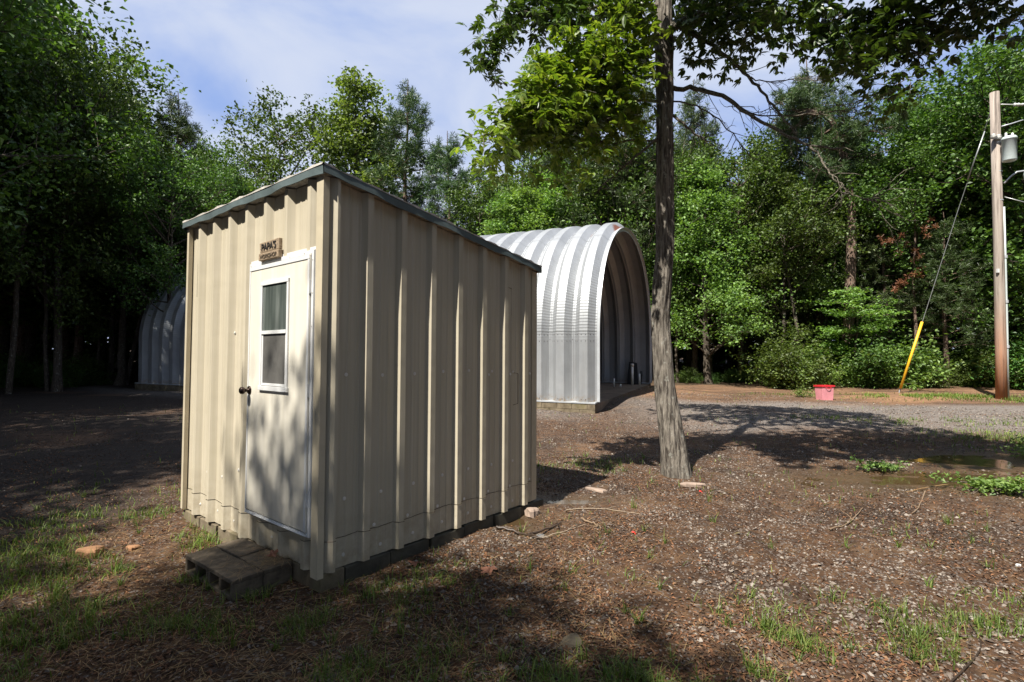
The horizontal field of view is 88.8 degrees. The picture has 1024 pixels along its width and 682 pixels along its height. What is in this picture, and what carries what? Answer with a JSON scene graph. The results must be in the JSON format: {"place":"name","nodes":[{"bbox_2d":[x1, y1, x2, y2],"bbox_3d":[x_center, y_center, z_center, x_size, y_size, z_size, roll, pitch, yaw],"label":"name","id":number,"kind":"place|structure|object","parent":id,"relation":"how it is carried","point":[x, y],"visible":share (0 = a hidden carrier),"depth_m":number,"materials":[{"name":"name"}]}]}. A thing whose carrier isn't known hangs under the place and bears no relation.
{"place":"outdoors","nodes":[
{"label":"outdoors","id":0,"kind":"place"},
{"bbox_2d":[0,353,1023,681],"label":"ground","id":1,"kind":"structure","parent":0,"point":[102,401],"depth_m":4.46,"materials":[{"name":"soil"}]},
{"bbox_2d":[0,171,70,393],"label":"young tree","id":2,"kind":"object","parent":1,"relation":"on","point":[26,202],"visible":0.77,"depth_m":17.93,"materials":[{"name":"green plant"}]},
{"bbox_2d":[0,0,76,233],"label":"broadleaf tree","id":3,"kind":"object","parent":1,"relation":"on","point":[3,92],"visible":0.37,"depth_m":17.45,"materials":[{"name":"green plant"}]},
{"bbox_2d":[2,124,82,367],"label":"pine tree","id":4,"kind":"object","parent":1,"relation":"on","point":[65,339],"depth_m":25.46,"materials":[{"name":"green plant"}]},
{"bbox_2d":[0,78,87,324],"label":"broadleaf tree","id":5,"kind":"object","parent":1,"relation":"on","point":[28,284],"visible":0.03,"depth_m":20.65,"materials":[{"name":"green plant"}]},
{"bbox_2d":[0,0,88,300],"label":"broadleaf tree","id":6,"kind":"object","parent":1,"relation":"on","point":[33,89],"visible":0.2,"depth_m":18.66,"materials":[{"name":"green plant"}]},
{"bbox_2d":[7,160,100,390],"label":"young tree","id":7,"kind":"object","parent":1,"relation":"on","point":[45,353],"visible":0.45,"depth_m":18.95,"materials":[{"name":"green plant"}]},
{"bbox_2d":[28,358,84,386],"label":"shrub","id":8,"kind":"object","parent":1,"relation":"on","point":[51,374],"visible":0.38,"depth_m":20.45,"materials":[{"name":"green plant"}]},
{"bbox_2d":[0,61,119,374],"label":"pine tree","id":9,"kind":"object","parent":1,"relation":"on","point":[20,348],"visible":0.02,"depth_m":22.73,"materials":[{"name":"green plant"}]},
{"bbox_2d":[16,140,143,366],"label":"pine tree","id":10,"kind":"object","parent":1,"relation":"on","point":[78,344],"visible":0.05,"depth_m":23.87,"materials":[{"name":"green plant"}]},
{"bbox_2d":[0,20,169,367],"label":"broadleaf tree","id":11,"kind":"object","parent":1,"relation":"on","point":[30,340],"depth_m":25.75,"materials":[{"name":"green plant"}]},
{"bbox_2d":[0,0,175,362],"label":"broadleaf tree","id":12,"kind":"object","parent":1,"relation":"on","point":[4,336],"visible":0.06,"depth_m":24.80,"materials":[{"name":"green plant"}]},
{"bbox_2d":[0,0,177,233],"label":"broadleaf tree","id":13,"kind":"object","parent":1,"relation":"on","point":[8,24],"visible":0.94,"depth_m":14.97,"materials":[{"name":"green plant"}]},
{"bbox_2d":[75,545,104,557],"bbox_3d":[-3.269,1.632,4.031,0.179,0.080,0.170,3,-5,-11],"label":"rock","id":14,"kind":"object","parent":1,"relation":"on","point":[86,551],"visible":0.62,"depth_m":3.99,"materials":[{"name":"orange stone"}]},
{"bbox_2d":[0,0,189,391],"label":"broadleaf tree","id":15,"kind":"object","parent":1,"relation":"on","point":[57,290],"visible":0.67,"depth_m":18.50,"materials":[{"name":"green plant"}]},
{"bbox_2d":[0,0,201,326],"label":"broadleaf tree","id":16,"kind":"object","parent":1,"relation":"on","point":[7,315],"visible":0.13,"depth_m":23.03,"materials":[{"name":"green plant"}]},
{"bbox_2d":[29,76,182,381],"bbox_3d":[-17.544,-4.899,22.673,6.402,13.749,6.118,0,-1,-20],"label":"broadleaf tree","id":17,"kind":"object","parent":1,"relation":"on","point":[111,331],"visible":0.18,"depth_m":22.81,"materials":[{"name":"green plant"}]},
{"bbox_2d":[64,263,154,343],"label":"broadleaf tree","id":18,"kind":"object","parent":1,"relation":"on","point":[84,321],"visible":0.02,"depth_m":24.57,"materials":[{"name":"green plant"}]},
{"bbox_2d":[0,120,223,385],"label":"broadleaf tree","id":19,"kind":"object","parent":1,"relation":"on","point":[120,379],"visible":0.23,"depth_m":20.56,"materials":[{"name":"green plant"}]},
{"bbox_2d":[62,143,189,293],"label":"pine tree","id":20,"kind":"object","parent":1,"relation":"on","point":[127,240],"visible":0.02,"depth_m":22.58,"materials":[{"name":"green plant"}]},
{"bbox_2d":[42,115,251,315],"bbox_3d":[-13.214,-2.916,20.270,6.522,9.930,6.608,0,-1,-4],"label":"broadleaf tree","id":21,"kind":"object","parent":1,"relation":"on","point":[185,186],"visible":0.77,"depth_m":19.30,"materials":[{"name":"green plant"}]},
{"bbox_2d":[126,173,180,384],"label":"young tree","id":22,"kind":"object","parent":1,"relation":"on","point":[131,358],"visible":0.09,"depth_m":22.12,"materials":[{"name":"green plant"}]},
{"bbox_2d":[119,89,243,265],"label":"pine tree","id":23,"kind":"object","parent":1,"relation":"on","point":[187,136],"visible":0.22,"depth_m":24.49,"materials":[{"name":"green plant"}]},
{"bbox_2d":[100,126,281,273],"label":"broadleaf tree","id":24,"kind":"object","parent":1,"relation":"on","point":[225,156],"visible":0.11,"depth_m":23.35,"materials":[{"name":"green plant"}]},
{"bbox_2d":[185,547,235,584],"bbox_3d":[-2.142,1.598,3.717,0.356,0.135,0.197,-1,-1,37],"label":"concrete block","id":25,"kind":"object","parent":1,"relation":"on","point":[203,562],"depth_m":3.69,"materials":[{"name":"concrete"}]},
{"bbox_2d":[208,558,262,601],"bbox_3d":[-1.853,1.591,3.495,0.356,0.135,0.197,-1,-1,38],"label":"concrete block","id":26,"kind":"object","parent":1,"relation":"on","point":[231,584],"depth_m":3.43,"materials":[{"name":"concrete"}]},
{"bbox_2d":[216,538,265,557],"bbox_3d":[-2.010,1.590,3.872,0.356,0.135,0.197,-1,-1,37],"label":"concrete block","id":27,"kind":"object","parent":1,"relation":"on","point":[240,547],"depth_m":3.85,"materials":[{"name":"concrete"}]},
{"bbox_2d":[239,549,291,590],"bbox_3d":[-1.721,1.591,3.647,0.356,0.135,0.197,-1,-1,38],"label":"concrete block","id":28,"kind":"object","parent":1,"relation":"on","point":[273,575],"depth_m":3.56,"materials":[{"name":"concrete"}]},
{"bbox_2d":[213,80,368,189],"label":"broadleaf tree","id":29,"kind":"object","parent":1,"relation":"on","point":[273,138],"visible":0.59,"depth_m":30.88,"materials":[{"name":"green plant"}]},
{"bbox_2d":[290,60,430,194],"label":"broadleaf tree","id":30,"kind":"object","parent":1,"relation":"on","point":[356,91],"visible":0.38,"depth_m":31.13,"materials":[{"name":"green plant"}]},
{"bbox_2d":[180,162,542,592],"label":"metal shed","id":31,"kind":"structure","parent":1,"relation":"on","point":[360,381],"depth_m":4.04,"materials":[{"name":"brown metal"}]},
{"bbox_2d":[259,238,281,261],"bbox_3d":[-1.801,-0.679,3.890,0.308,0.141,0.036,-1,-2,39],"label":"wooden sign","id":32,"kind":"object","parent":31,"relation":"attached to","point":[270,249],"visible":1,"depth_m":3.85,"materials":[{"name":"wood"}]},
{"bbox_2d":[239,246,315,537],"bbox_3d":[-1.707,0.339,3.768,0.968,1.947,0.138,-1,-2,39],"label":"door","id":33,"kind":"structure","parent":31,"relation":"in","point":[280,378],"depth_m":3.72,"materials":[{"name":"white metal"}]},
{"bbox_2d":[135,222,651,413],"bbox_3d":[-4.620,-0.829,20.305,18.415,5.600,8.201,0,-1,24],"label":"arched metal hut","id":34,"kind":"object","parent":1,"relation":"on","point":[593,319],"visible":0.2,"depth_m":15.33,"materials":[{"name":"metal"}]},
{"bbox_2d":[339,78,461,226],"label":"pine tree","id":35,"kind":"object","parent":1,"relation":"on","point":[407,100],"visible":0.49,"depth_m":30.05,"materials":[{"name":"green plant"}]},
{"bbox_2d":[418,131,489,234],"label":"pine tree","id":36,"kind":"object","parent":1,"relation":"on","point":[441,181],"visible":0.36,"depth_m":29.19,"materials":[{"name":"green plant"}]},
{"bbox_2d":[424,158,517,234],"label":"broadleaf tree","id":37,"kind":"object","parent":1,"relation":"on","point":[467,209],"visible":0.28,"depth_m":26.72,"materials":[{"name":"green plant"}]},
{"bbox_2d":[476,187,539,235],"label":"broadleaf tree","id":38,"kind":"object","parent":1,"relation":"on","point":[497,226],"visible":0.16,"depth_m":25.11,"materials":[{"name":"green plant"}]},
{"bbox_2d":[0,446,1021,681],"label":"straw","id":39,"kind":"object","parent":1,"relation":"on","point":[292,668],"visible":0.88,"depth_m":2.90,"materials":[{"name":"plant"}]},
{"bbox_2d":[0,387,1023,681],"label":"gravel","id":40,"kind":"structure","parent":1,"relation":"on","point":[794,567],"depth_m":3.81,"materials":[{"name":"gravel"}]},
{"bbox_2d":[0,388,1023,681],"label":"grass","id":41,"kind":"structure","parent":1,"relation":"on","point":[170,624],"depth_m":3.08,"materials":[{"name":"plant"}]},
{"bbox_2d":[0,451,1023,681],"bbox_3d":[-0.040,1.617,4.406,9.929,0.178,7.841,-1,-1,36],"label":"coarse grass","id":42,"kind":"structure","parent":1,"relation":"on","point":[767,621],"depth_m":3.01,"materials":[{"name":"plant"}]},
{"bbox_2d":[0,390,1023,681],"bbox_3d":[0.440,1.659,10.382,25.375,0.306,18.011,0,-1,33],"label":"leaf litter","id":43,"kind":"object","parent":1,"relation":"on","point":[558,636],"visible":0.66,"depth_m":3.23,"materials":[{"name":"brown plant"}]},
{"bbox_2d":[474,180,556,234],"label":"broadleaf tree","id":44,"kind":"object","parent":1,"relation":"on","point":[529,197],"visible":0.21,"depth_m":25.06,"materials":[{"name":"green plant"}]},
{"bbox_2d":[11,300,1023,368],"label":"woodland","id":45,"kind":"object","parent":1,"relation":"on","point":[720,355],"visible":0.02,"depth_m":33.15,"materials":[{"name":"plant"}]},
{"bbox_2d":[476,50,579,228],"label":"broadleaf tree","id":46,"kind":"object","parent":1,"relation":"on","point":[526,153],"visible":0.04,"depth_m":30.14,"materials":[{"name":"green plant"}]},
{"bbox_2d":[515,162,613,229],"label":"broadleaf tree","id":47,"kind":"object","parent":1,"relation":"on","point":[547,191],"visible":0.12,"depth_m":26.90,"materials":[{"name":"green plant"}]},
{"bbox_2d":[554,633,583,648],"bbox_3d":[0.324,1.641,2.838,0.128,0.024,0.226,-6,-7,38],"label":"rock","id":48,"kind":"object","parent":1,"relation":"on","point":[571,638],"visible":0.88,"depth_m":2.83,"materials":[{"name":"stone"}]},
{"bbox_2d":[523,91,652,264],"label":"pine tree","id":49,"kind":"object","parent":1,"relation":"on","point":[560,210],"visible":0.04,"depth_m":26.50,"materials":[{"name":"green plant"}]},
{"bbox_2d":[512,149,679,292],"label":"broadleaf tree","id":50,"kind":"object","parent":1,"relation":"on","point":[582,181],"visible":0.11,"depth_m":25.88,"materials":[{"name":"green plant"}]},
{"bbox_2d":[552,71,692,302],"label":"pine tree","id":51,"kind":"object","parent":1,"relation":"on","point":[641,204],"visible":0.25,"depth_m":24.91,"materials":[{"name":"green plant"}]},
{"bbox_2d":[545,135,740,301],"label":"broadleaf tree","id":52,"kind":"object","parent":1,"relation":"on","point":[642,216],"visible":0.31,"depth_m":24.89,"materials":[{"name":"green plant"}]},
{"bbox_2d":[600,114,745,375],"bbox_3d":[7.764,-4.525,29.969,11.455,13.478,11.606,0,-1,-16],"label":"broadleaf tree","id":53,"kind":"object","parent":1,"relation":"on","point":[696,143],"visible":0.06,"depth_m":25.68,"materials":[{"name":"green plant"}]},
{"bbox_2d":[630,165,719,377],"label":"broadleaf tree","id":54,"kind":"object","parent":1,"relation":"on","point":[694,320],"visible":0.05,"depth_m":26.35,"materials":[{"name":"green plant"}]},
{"bbox_2d":[642,231,710,382],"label":"young tree","id":55,"kind":"object","parent":1,"relation":"on","point":[676,297],"visible":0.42,"depth_m":23.92,"materials":[{"name":"green plant"}]},
{"bbox_2d":[649,78,753,375],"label":"pine tree","id":56,"kind":"object","parent":1,"relation":"on","point":[688,110],"visible":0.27,"depth_m":26.66,"materials":[{"name":"green plant"}]},
{"bbox_2d":[670,208,758,373],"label":"pine tree","id":57,"kind":"object","parent":1,"relation":"on","point":[699,338],"visible":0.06,"depth_m":25.45,"materials":[{"name":"green plant"}]},
{"bbox_2d":[647,152,798,383],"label":"broadleaf tree","id":58,"kind":"object","parent":1,"relation":"on","point":[704,261],"visible":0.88,"depth_m":22.82,"materials":[{"name":"green plant"}]},
{"bbox_2d":[450,0,1023,478],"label":"hickory tree","id":59,"kind":"object","parent":1,"relation":"on","point":[548,110],"visible":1,"depth_m":5.93,"materials":[{"name":"green plant"}]},
{"bbox_2d":[711,227,782,376],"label":"young tree","id":60,"kind":"object","parent":1,"relation":"on","point":[741,348],"visible":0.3,"depth_m":24.27,"materials":[{"name":"green plant"}]},
{"bbox_2d":[690,185,817,369],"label":"broadleaf tree","id":61,"kind":"object","parent":1,"relation":"on","point":[746,348],"visible":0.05,"depth_m":26.57,"materials":[{"name":"green plant"}]},
{"bbox_2d":[674,123,857,368],"bbox_3d":[11.860,-4.216,25.465,8.430,12.687,9.260,0,-1,32],"label":"broadleaf tree","id":62,"kind":"object","parent":1,"relation":"on","point":[768,152],"visible":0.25,"depth_m":24.00,"materials":[{"name":"green plant"}]},
{"bbox_2d":[721,159,826,374],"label":"broadleaf tree","id":63,"kind":"object","parent":1,"relation":"on","point":[756,260],"visible":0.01,"depth_m":27.82,"materials":[{"name":"green plant"}]},
{"bbox_2d":[750,240,815,380],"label":"young tree","id":64,"kind":"object","parent":1,"relation":"on","point":[786,286],"visible":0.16,"depth_m":24.41,"materials":[{"name":"green plant"}]},
{"bbox_2d":[727,331,840,384],"bbox_3d":[11.812,0.923,23.468,4.670,2.946,4.618,0,-1,-26],"label":"shrub","id":65,"kind":"object","parent":1,"relation":"on","point":[745,358],"visible":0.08,"depth_m":22.99,"materials":[{"name":"green plant"}]},
{"bbox_2d":[742,200,832,354],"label":"young tree","id":66,"kind":"object","parent":1,"relation":"on","point":[792,299],"visible":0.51,"depth_m":23.51,"materials":[{"name":"green plant"}]},
{"bbox_2d":[731,328,844,390],"bbox_3d":[11.336,0.952,21.103,4.168,3.259,3.817,0,-1,-14],"label":"shrub","id":67,"kind":"object","parent":1,"relation":"on","point":[792,354],"visible":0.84,"depth_m":20.79,"materials":[{"name":"green plant"}]},
{"bbox_2d":[738,339,838,388],"bbox_3d":[11.700,1.122,21.968,3.784,2.413,3.825,0,-1,5],"label":"shrub","id":68,"kind":"object","parent":1,"relation":"on","point":[762,371],"visible":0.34,"depth_m":21.54,"materials":[{"name":"green plant"}]},
{"bbox_2d":[708,168,881,353],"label":"broadleaf tree","id":69,"kind":"object","parent":1,"relation":"on","point":[779,187],"visible":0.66,"depth_m":23.16,"materials":[{"name":"green plant"}]},
{"bbox_2d":[757,346,848,389],"bbox_3d":[12.032,1.234,21.386,3.245,2.070,3.281,0,-1,-9],"label":"shrub","id":70,"kind":"object","parent":1,"relation":"on","point":[807,379],"visible":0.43,"depth_m":20.71,"materials":[{"name":"green plant"}]},
{"bbox_2d":[741,60,897,348],"bbox_3d":[15.115,-5.992,26.064,6.761,16.277,8.629,-1,-1,35],"label":"pine tree","id":71,"kind":"object","parent":1,"relation":"on","point":[822,86],"visible":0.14,"depth_m":25.11,"materials":[{"name":"green plant"}]},
{"bbox_2d":[813,385,834,399],"bbox_3d":[9.560,1.582,15.978,0.443,0.462,0.395,0,-3,-8],"label":"plastic tub","id":72,"kind":"object","parent":1,"relation":"on","point":[824,392],"visible":0.99,"depth_m":15.85,"materials":[{"name":"plastic"}]},
{"bbox_2d":[732,158,942,345],"bbox_3d":[14.420,-3.380,25.958,9.475,11.004,9.352,0,-1,-2],"label":"broadleaf tree","id":73,"kind":"object","parent":1,"relation":"on","point":[857,176],"visible":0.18,"depth_m":24.09,"materials":[{"name":"green plant"}]},
{"bbox_2d":[802,230,873,341],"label":"young tree","id":74,"kind":"object","parent":1,"relation":"on","point":[830,287],"visible":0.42,"depth_m":23.52,"materials":[{"name":"green plant"}]},
{"bbox_2d":[790,319,891,382],"bbox_3d":[14.951,0.685,23.725,4.192,3.832,5.099,-1,-1,42],"label":"shrub","id":75,"kind":"object","parent":1,"relation":"on","point":[839,343],"visible":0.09,"depth_m":22.49,"materials":[{"name":"green plant"}]},
{"bbox_2d":[763,73,922,385],"bbox_3d":[14.556,-5.011,23.288,6.019,14.431,4.208,-1,-1,37],"label":"pine tree","id":76,"kind":"object","parent":1,"relation":"on","point":[835,129],"visible":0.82,"depth_m":22.74,"materials":[{"name":"green plant"}]},
{"bbox_2d":[797,286,923,368],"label":"dogwood tree","id":77,"kind":"object","parent":1,"relation":"on","point":[851,299],"visible":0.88,"depth_m":21.48,"materials":[{"name":"green plant"}]},
{"bbox_2d":[822,348,901,387],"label":"shrub","id":78,"kind":"object","parent":1,"relation":"on","point":[858,378],"visible":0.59,"depth_m":20.91,"materials":[{"name":"green plant"}]},
{"bbox_2d":[849,454,909,471],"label":"leafy branch","id":79,"kind":"object","parent":1,"relation":"on","point":[885,466],"visible":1,"depth_m":6.87,"materials":[{"name":"green plant"}]},
{"bbox_2d":[823,200,942,352],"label":"pine tree","id":80,"kind":"object","parent":1,"relation":"on","point":[898,306],"visible":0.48,"depth_m":22.60,"materials":[{"name":"green plant"}]},
{"bbox_2d":[820,317,949,387],"bbox_3d":[15.042,0.659,21.469,5.021,3.774,4.129,0,-1,-19],"label":"shrub","id":81,"kind":"object","parent":1,"relation":"on","point":[868,367],"visible":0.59,"depth_m":20.48,"materials":[{"name":"green plant"}]},
{"bbox_2d":[788,171,989,342],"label":"broadleaf tree","id":82,"kind":"object","parent":1,"relation":"on","point":[883,185],"visible":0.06,"depth_m":24.09,"materials":[{"name":"green plant"}]},
{"bbox_2d":[829,325,958,389],"bbox_3d":[14.945,0.847,21.125,4.848,3.092,4.902,-1,-1,34],"label":"shrub","id":83,"kind":"object","parent":1,"relation":"on","point":[912,383],"visible":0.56,"depth_m":20.34,"materials":[{"name":"green plant"}]},
{"bbox_2d":[786,81,1021,349],"bbox_3d":[18.476,-4.840,24.838,10.071,13.797,9.167,0,-1,24],"label":"broadleaf tree","id":84,"kind":"object","parent":1,"relation":"on","point":[920,122],"visible":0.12,"depth_m":23.53,"materials":[{"name":"green plant"}]},
{"bbox_2d":[877,201,939,353],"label":"pine tree","id":85,"kind":"object","parent":1,"relation":"on","point":[914,252],"visible":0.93,"depth_m":21.54,"materials":[{"name":"brown plant"}]},
{"bbox_2d":[800,471,1023,487],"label":"puddle","id":86,"kind":"object","parent":1,"relation":"on","point":[921,479],"visible":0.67,"depth_m":6.49,"materials":[{"name":"brown liquid"}]},
{"bbox_2d":[807,119,1023,351],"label":"broadleaf tree","id":87,"kind":"object","parent":1,"relation":"on","point":[909,146],"visible":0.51,"depth_m":21.94,"materials":[{"name":"green plant"}]},
{"bbox_2d":[861,245,985,346],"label":"young tree","id":88,"kind":"object","parent":1,"relation":"on","point":[879,265],"visible":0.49,"depth_m":22.09,"materials":[{"name":"green plant"}]},
{"bbox_2d":[867,212,994,385],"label":"pine tree","id":89,"kind":"object","parent":1,"relation":"on","point":[932,248],"visible":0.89,"depth_m":21.01,"materials":[{"name":"green plant"}]},
{"bbox_2d":[855,14,1023,332],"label":"broadleaf tree","id":90,"kind":"object","parent":1,"relation":"on","point":[924,108],"visible":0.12,"depth_m":21.55,"materials":[{"name":"green plant"}]},
{"bbox_2d":[916,363,966,387],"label":"shrub","id":91,"kind":"object","parent":1,"relation":"on","point":[943,383],"visible":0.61,"depth_m":20.46,"materials":[{"name":"green plant"}]},
{"bbox_2d":[864,125,1023,357],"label":"broadleaf tree","id":92,"kind":"object","parent":1,"relation":"on","point":[894,173],"visible":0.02,"depth_m":23.70,"materials":[{"name":"green plant"}]},
{"bbox_2d":[872,109,1023,354],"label":"broadleaf tree","id":93,"kind":"object","parent":1,"relation":"on","point":[963,210],"visible":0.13,"depth_m":23.06,"materials":[{"name":"green plant"}]},
{"bbox_2d":[896,332,1012,385],"bbox_3d":[18.105,0.896,22.214,3.192,2.917,3.882,0,-1,-1],"label":"shrub","id":94,"kind":"object","parent":1,"relation":"on","point":[965,368],"visible":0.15,"depth_m":21.32,"materials":[{"name":"green plant"}]},
{"bbox_2d":[903,455,1015,471],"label":"puddle","id":95,"kind":"object","parent":1,"relation":"on","point":[975,460],"visible":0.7,"depth_m":7.60,"materials":[{"name":"brown liquid"}]},
{"bbox_2d":[896,105,1023,341],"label":"broadleaf tree","id":96,"kind":"object","parent":1,"relation":"on","point":[1010,329],"visible":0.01,"depth_m":26.22,"materials":[{"name":"green plant"}]},
{"bbox_2d":[897,29,1023,336],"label":"broadleaf tree","id":97,"kind":"object","parent":1,"relation":"on","point":[1003,59],"visible":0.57,"depth_m":20.27,"materials":[{"name":"green plant"}]},
{"bbox_2d":[941,365,987,386],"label":"shrub","id":98,"kind":"object","parent":1,"relation":"on","point":[960,381],"visible":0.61,"depth_m":20.98,"materials":[{"name":"green plant"}]},
{"bbox_2d":[918,470,1023,495],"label":"leafy branch","id":99,"kind":"object","parent":1,"relation":"on","point":[999,484],"visible":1,"depth_m":5.74,"materials":[{"name":"green plant"}]},
{"bbox_2d":[935,340,1014,387],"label":"shrub","id":100,"kind":"object","parent":1,"relation":"on","point":[978,358],"visible":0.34,"depth_m":20.81,"materials":[{"name":"green plant"}]},
{"bbox_2d":[931,333,1023,388],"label":"shrub","id":101,"kind":"object","parent":1,"relation":"on","point":[975,385],"visible":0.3,"depth_m":20.61,"materials":[{"name":"green plant"}]},
{"bbox_2d":[970,324,1023,389],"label":"shrub","id":102,"kind":"object","parent":1,"relation":"on","point":[1017,354],"visible":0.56,"depth_m":19.77,"materials":[{"name":"green plant"}]},
{"bbox_2d":[989,91,1023,399],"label":"utility pole","id":103,"kind":"object","parent":1,"relation":"on","point":[1006,144],"visible":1,"depth_m":16.24,"materials":[{"name":"brown wood"}]},
{"bbox_2d":[899,113,989,392],"bbox_3d":[14.613,-2.769,17.581,0.807,9.410,2.570,1,-1,-39],"label":"guy wire","id":104,"kind":"object","parent":103,"relation":"attached to","point":[911,355],"visible":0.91,"depth_m":18.06,"materials":[{"name":"metal"}]},
{"bbox_2d":[52,0,1023,348],"label":"sky","id":105,"kind":"structure","parent":0,"point":[214,46],"materials":[{"name":"blue"}]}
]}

